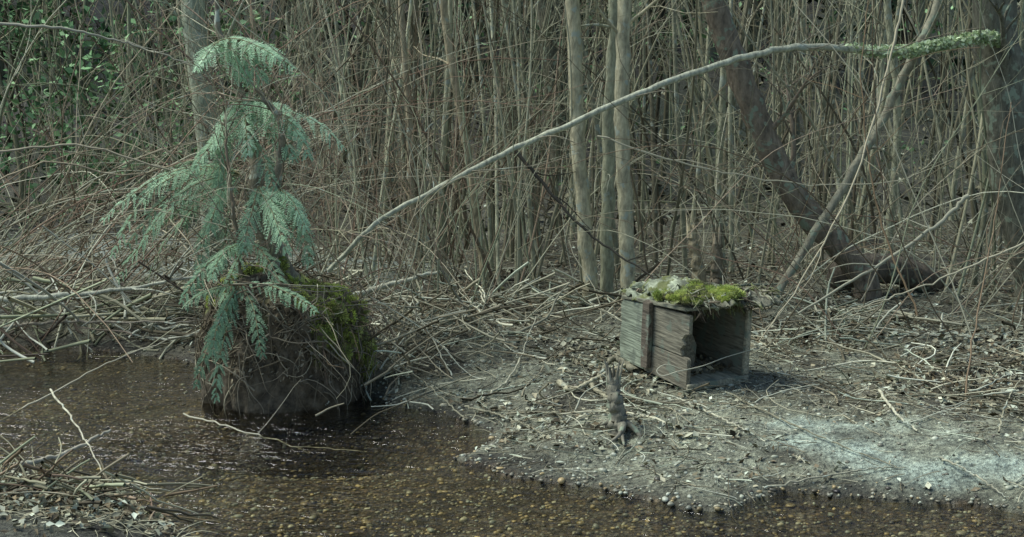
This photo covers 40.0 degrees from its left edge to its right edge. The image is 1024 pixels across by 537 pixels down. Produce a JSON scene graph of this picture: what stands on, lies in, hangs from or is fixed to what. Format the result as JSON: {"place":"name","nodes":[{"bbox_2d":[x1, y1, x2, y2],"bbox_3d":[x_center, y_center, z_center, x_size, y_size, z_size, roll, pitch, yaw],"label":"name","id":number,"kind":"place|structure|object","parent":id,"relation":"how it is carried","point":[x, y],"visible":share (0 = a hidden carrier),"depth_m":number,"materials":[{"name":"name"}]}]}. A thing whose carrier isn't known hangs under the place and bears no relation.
{"place":"outdoors","nodes":[
{"label":"outdoors","id":0,"kind":"place"},
{"bbox_2d":[0,0,1023,536],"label":"ground","id":1,"kind":"structure","parent":0,"point":[914,464],"depth_m":6.49,"materials":[{"name":"soil"}]},
{"bbox_2d":[0,0,322,227],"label":"salal bush","id":2,"kind":"object","parent":1,"relation":"on","point":[69,70],"visible":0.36,"depth_m":12.49,"materials":[{"name":"plant"}]},
{"bbox_2d":[0,225,395,366],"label":"brush pile","id":3,"kind":"object","parent":1,"relation":"on","point":[136,305],"visible":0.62,"depth_m":8.26,"materials":[{"name":"brown plant"}]},
{"bbox_2d":[147,0,266,280],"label":"conifer trunk","id":4,"kind":"object","parent":1,"relation":"on","point":[185,27],"visible":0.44,"depth_m":9.45,"materials":[{"name":"grey plant"}]},
{"bbox_2d":[0,234,440,335],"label":"dead branch","id":5,"kind":"object","parent":1,"relation":"on","point":[40,297],"visible":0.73,"depth_m":8.08,"materials":[{"name":"wood"}]},
{"bbox_2d":[0,0,510,291],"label":"red osier shrub","id":6,"kind":"object","parent":1,"relation":"on","point":[138,100],"visible":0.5,"depth_m":9.83,"materials":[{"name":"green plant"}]},
{"bbox_2d":[152,241,376,328],"bbox_3d":[-1.455,0.096,8.416,1.305,0.504,1.159,0,8,0],"label":"driftwood","id":7,"kind":"object","parent":1,"relation":"on","point":[309,268],"visible":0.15,"depth_m":8.34,"materials":[{"name":"brown wood"}]},
{"bbox_2d":[193,229,435,439],"bbox_3d":[-0.884,0.347,6.983,1.249,1.075,1.185,-8,11,-43],"label":"mossy stump","id":8,"kind":"object","parent":1,"relation":"on","point":[309,357],"visible":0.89,"depth_m":6.67,"materials":[{"name":"brown wood"}]},
{"bbox_2d":[46,0,423,403],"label":"cedar sapling","id":9,"kind":"object","parent":8,"relation":"on","point":[270,238],"visible":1,"depth_m":6.74,"materials":[{"name":"green plant"}]},
{"bbox_2d":[0,22,257,77],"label":"dead branch","id":10,"kind":"object","parent":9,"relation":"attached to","point":[67,29],"visible":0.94,"depth_m":7.13,"materials":[{"name":"grey wood"}]},
{"bbox_2d":[0,88,376,217],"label":"dead branch","id":11,"kind":"object","parent":9,"relation":"attached to","point":[71,144],"visible":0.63,"depth_m":6.99,"materials":[{"name":"brown wood"}]},
{"bbox_2d":[110,0,653,360],"bbox_3d":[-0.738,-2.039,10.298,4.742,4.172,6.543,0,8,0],"label":"willow thicket","id":12,"kind":"object","parent":1,"relation":"on","point":[457,158],"visible":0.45,"depth_m":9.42,"materials":[{"name":"brown plant"}]},
{"bbox_2d":[328,0,437,186],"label":"alder tree","id":13,"kind":"object","parent":1,"relation":"on","point":[384,74],"visible":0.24,"depth_m":13.82,"materials":[{"name":"brown plant"}]},
{"bbox_2d":[0,0,793,362],"bbox_3d":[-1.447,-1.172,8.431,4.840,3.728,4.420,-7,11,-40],"label":"bramble canes","id":14,"kind":"object","parent":1,"relation":"on","point":[86,210],"visible":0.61,"depth_m":8.62,"materials":[{"name":"brown plant"}]},
{"bbox_2d":[285,0,527,294],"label":"alder tree","id":15,"kind":"object","parent":1,"relation":"on","point":[405,68],"visible":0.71,"depth_m":8.74,"materials":[{"name":"plant"}]},
{"bbox_2d":[413,0,504,294],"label":"alder tree","id":16,"kind":"object","parent":1,"relation":"on","point":[448,43],"visible":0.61,"depth_m":8.95,"materials":[{"name":"brown plant"}]},
{"bbox_2d":[0,0,929,93],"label":"background trees","id":17,"kind":"object","parent":1,"relation":"on","point":[750,46],"visible":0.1,"depth_m":20.38,"materials":[{"name":"brown plant"}]},
{"bbox_2d":[315,258,619,435],"bbox_3d":[-0.441,0.277,7.287,1.848,0.670,1.650,-6,10,-38],"label":"brush pile","id":18,"kind":"object","parent":1,"relation":"on","point":[432,321],"visible":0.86,"depth_m":7.15,"materials":[{"name":"brown plant"}]},
{"bbox_2d":[0,13,990,233],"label":"shrubs","id":19,"kind":"object","parent":1,"relation":"on","point":[959,193],"visible":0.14,"depth_m":13.90,"materials":[{"name":"brown plant"}]},
{"bbox_2d":[0,0,1019,243],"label":"background saplings","id":20,"kind":"object","parent":1,"relation":"on","point":[667,107],"visible":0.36,"depth_m":13.48,"materials":[{"name":"brown plant"}]},
{"bbox_2d":[0,0,1019,101],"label":"evergreen understory","id":21,"kind":"object","parent":1,"relation":"on","point":[932,61],"visible":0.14,"depth_m":19.83,"materials":[{"name":"plant"}]},
{"bbox_2d":[0,198,1023,536],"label":"twig litter","id":22,"kind":"object","parent":1,"relation":"on","point":[954,412],"visible":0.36,"depth_m":6.79,"materials":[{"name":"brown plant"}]},
{"bbox_2d":[0,339,1023,536],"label":"stream pebbles","id":23,"kind":"object","parent":1,"relation":"on","point":[580,522],"visible":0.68,"depth_m":5.50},
{"bbox_2d":[476,0,564,156],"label":"alder tree","id":24,"kind":"object","parent":1,"relation":"on","point":[504,52],"visible":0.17,"depth_m":14.73,"materials":[{"name":"brown plant"}]},
{"bbox_2d":[535,0,568,184],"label":"alder tree","id":25,"kind":"object","parent":1,"relation":"on","point":[551,53],"visible":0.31,"depth_m":13.78,"materials":[{"name":"brown plant"}]},
{"bbox_2d":[565,0,597,302],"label":"alder tree","id":26,"kind":"object","parent":1,"relation":"on","point":[584,240],"visible":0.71,"depth_m":8.35,"materials":[{"name":"grey plant"}]},
{"bbox_2d":[515,150,655,277],"bbox_3d":[0.523,-0.333,8.139,0.940,0.690,0.433,5,10,34],"label":"dead branch","id":27,"kind":"object","parent":26,"relation":"attached to","point":[550,193],"visible":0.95,"depth_m":8.12,"materials":[{"name":"wood"}]},
{"bbox_2d":[550,0,616,300],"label":"alder tree","id":28,"kind":"object","parent":1,"relation":"on","point":[607,254],"visible":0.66,"depth_m":8.46,"materials":[{"name":"grey plant"}]},
{"bbox_2d":[152,0,1023,323],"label":"bramble canes","id":29,"kind":"object","parent":1,"relation":"on","point":[704,232],"visible":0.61,"depth_m":8.90,"materials":[{"name":"brown plant"}]},
{"bbox_2d":[556,355,639,399],"bbox_3d":[0.481,0.523,6.670,0.416,0.125,0.438,-5,10,-34],"label":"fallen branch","id":30,"kind":"object","parent":1,"relation":"on","point":[627,365],"visible":0.81,"depth_m":6.72,"materials":[{"name":"wood"}]},
{"bbox_2d":[491,0,711,298],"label":"alder tree","id":31,"kind":"object","parent":1,"relation":"on","point":[624,190],"visible":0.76,"depth_m":8.24,"materials":[{"name":"grey plant"}]},
{"bbox_2d":[367,241,849,342],"bbox_3d":[0.107,0.073,8.374,3.768,0.513,2.056,0,8,0],"label":"brush pile","id":32,"kind":"object","parent":1,"relation":"on","point":[597,291],"visible":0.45,"depth_m":8.26,"materials":[{"name":"brown plant"}]},
{"bbox_2d":[600,359,641,446],"bbox_3d":[0.462,0.589,5.874,0.187,0.417,0.342,0,8,0],"label":"broken snag","id":33,"kind":"object","parent":1,"relation":"on","point":[619,422],"visible":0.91,"depth_m":5.87,"materials":[{"name":"grey plant"}]},
{"bbox_2d":[288,0,978,191],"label":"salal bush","id":34,"kind":"object","parent":1,"relation":"on","point":[740,4],"visible":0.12,"depth_m":14.35,"materials":[{"name":"plant"}]},
{"bbox_2d":[279,0,1023,296],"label":"young alder grove","id":35,"kind":"object","parent":1,"relation":"on","point":[732,101],"visible":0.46,"depth_m":10.60,"materials":[{"name":"brown plant"}]},
{"bbox_2d":[327,0,1000,272],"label":"arching branch","id":36,"kind":"object","parent":1,"relation":"on","point":[926,47],"visible":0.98,"depth_m":7.91,"materials":[{"name":"grey plant"}]},
{"bbox_2d":[327,0,1023,393],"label":"bramble canes","id":37,"kind":"object","parent":1,"relation":"on","point":[901,246],"visible":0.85,"depth_m":7.67,"materials":[{"name":"brown plant"}]},
{"bbox_2d":[362,311,1023,512],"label":"bank gravel","id":38,"kind":"structure","parent":1,"relation":"on","point":[773,489],"depth_m":6.02,"materials":[{"name":"grey gravel"}]},
{"bbox_2d":[686,214,706,282],"bbox_3d":[1.298,-0.032,9.144,0.353,0.641,0.184,4,9,26],"label":"broken alder stub","id":39,"kind":"object","parent":1,"relation":"on","point":[693,237],"visible":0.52,"depth_m":9.14,"materials":[{"name":"brown plant"}]},
{"bbox_2d":[374,215,1021,497],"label":"fallen sticks","id":40,"kind":"object","parent":1,"relation":"on","point":[891,407],"visible":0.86,"depth_m":6.12,"materials":[{"name":"brown wood"}]},
{"bbox_2d":[619,275,787,391],"bbox_3d":[0.827,0.252,6.713,0.674,0.505,0.808,-6,15,-28],"label":"wooden nest box","id":41,"kind":"object","parent":1,"relation":"on","point":[666,320],"visible":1,"depth_m":6.62,"materials":[{"name":"grey wood"}]},
{"bbox_2d":[709,219,724,284],"bbox_3d":[1.349,-0.008,8.975,0.432,0.642,0.221,-7,11,-41],"label":"broken alder stub","id":42,"kind":"object","parent":1,"relation":"on","point":[716,274],"visible":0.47,"depth_m":8.95,"materials":[{"name":"brown plant"}]},
{"bbox_2d":[419,0,1023,298],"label":"willow thicket","id":43,"kind":"object","parent":1,"relation":"on","point":[524,219],"visible":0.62,"depth_m":9.44,"materials":[{"name":"brown plant"}]},
{"bbox_2d":[686,0,789,265],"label":"alder tree","id":44,"kind":"object","parent":1,"relation":"on","point":[722,84],"visible":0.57,"depth_m":10.15,"materials":[{"name":"brown plant"}]},
{"bbox_2d":[531,267,1022,372],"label":"brush pile","id":45,"kind":"object","parent":1,"relation":"on","point":[825,320],"visible":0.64,"depth_m":7.74,"materials":[{"name":"brown plant"}]},
{"bbox_2d":[797,194,969,314],"bbox_3d":[1.992,-0.083,7.582,0.950,0.631,0.298,-4,9,-25],"label":"dead branch","id":46,"kind":"object","parent":45,"relation":"on","point":[944,219],"visible":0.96,"depth_m":7.60,"materials":[{"name":"wood"}]},
{"bbox_2d":[751,0,812,180],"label":"alder tree","id":47,"kind":"object","parent":1,"relation":"on","point":[798,126],"visible":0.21,"depth_m":13.82,"materials":[{"name":"brown plant"}]},
{"bbox_2d":[597,135,967,201],"bbox_3d":[1.482,-0.552,7.762,2.072,0.381,0.363,-2,8,-12],"label":"dead branch","id":48,"kind":"object","parent":1,"relation":"on","point":[724,172],"visible":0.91,"depth_m":7.71,"materials":[{"name":"wood"}]},
{"bbox_2d":[701,0,881,299],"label":"leaning alder tree","id":49,"kind":"object","parent":1,"relation":"on","point":[722,28],"visible":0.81,"depth_m":8.62,"materials":[{"name":"brown plant"}]},
{"bbox_2d":[771,0,952,297],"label":"leaning alder tree","id":50,"kind":"object","parent":1,"relation":"on","point":[908,67],"visible":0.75,"depth_m":8.50,"materials":[{"name":"grey plant"}]},
{"bbox_2d":[839,0,901,253],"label":"alder tree","id":51,"kind":"object","parent":1,"relation":"on","point":[887,9],"visible":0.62,"depth_m":9.34,"materials":[{"name":"brown plant"}]},
{"bbox_2d":[759,0,1023,340],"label":"dead branch","id":52,"kind":"object","parent":1,"relation":"on","point":[873,121],"visible":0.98,"depth_m":7.19,"materials":[{"name":"brown wood"}]},
{"bbox_2d":[826,253,958,291],"bbox_3d":[2.500,0.053,8.988,0.992,0.327,0.284,-2,8,-11],"label":"fallen log","id":53,"kind":"object","parent":1,"relation":"on","point":[885,275],"visible":0.45,"depth_m":8.91,"materials":[{"name":"brown wood"}]},
{"bbox_2d":[791,0,1021,402],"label":"dead branch","id":54,"kind":"object","parent":1,"relation":"on","point":[901,276],"visible":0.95,"depth_m":7.41,"materials":[{"name":"brown wood"}]},
{"bbox_2d":[972,0,1023,302],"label":"maple tree","id":55,"kind":"object","parent":1,"relation":"on","point":[1001,16],"visible":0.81,"depth_m":8.45,"materials":[{"name":"brown plant"}]},
{"bbox_2d":[0,345,1023,536],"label":"stream water","id":56,"kind":"structure","parent":0,"point":[261,458],"depth_m":5.99,"materials":[{"name":"brown liquid"}]},
{"bbox_2d":[7,388,169,494],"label":"fallen sticks","id":57,"kind":"object","parent":56,"relation":"on","point":[48,457],"visible":0.73,"depth_m":5.67,"materials":[{"name":"grey wood"}]},
{"bbox_2d":[0,435,218,523],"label":"brush pile","id":58,"kind":"object","parent":56,"relation":"on","point":[59,479],"visible":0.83,"depth_m":5.02,"materials":[{"name":"brown plant"}]},
{"bbox_2d":[0,332,365,453],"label":"dead branch","id":59,"kind":"object","parent":56,"relation":"in","point":[26,405],"visible":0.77,"depth_m":6.72,"materials":[{"name":"brown wood"}]},
{"bbox_2d":[0,292,997,536],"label":"dry grass","id":60,"kind":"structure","parent":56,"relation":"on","point":[66,521],"depth_m":4.80,"materials":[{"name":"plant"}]}
]}

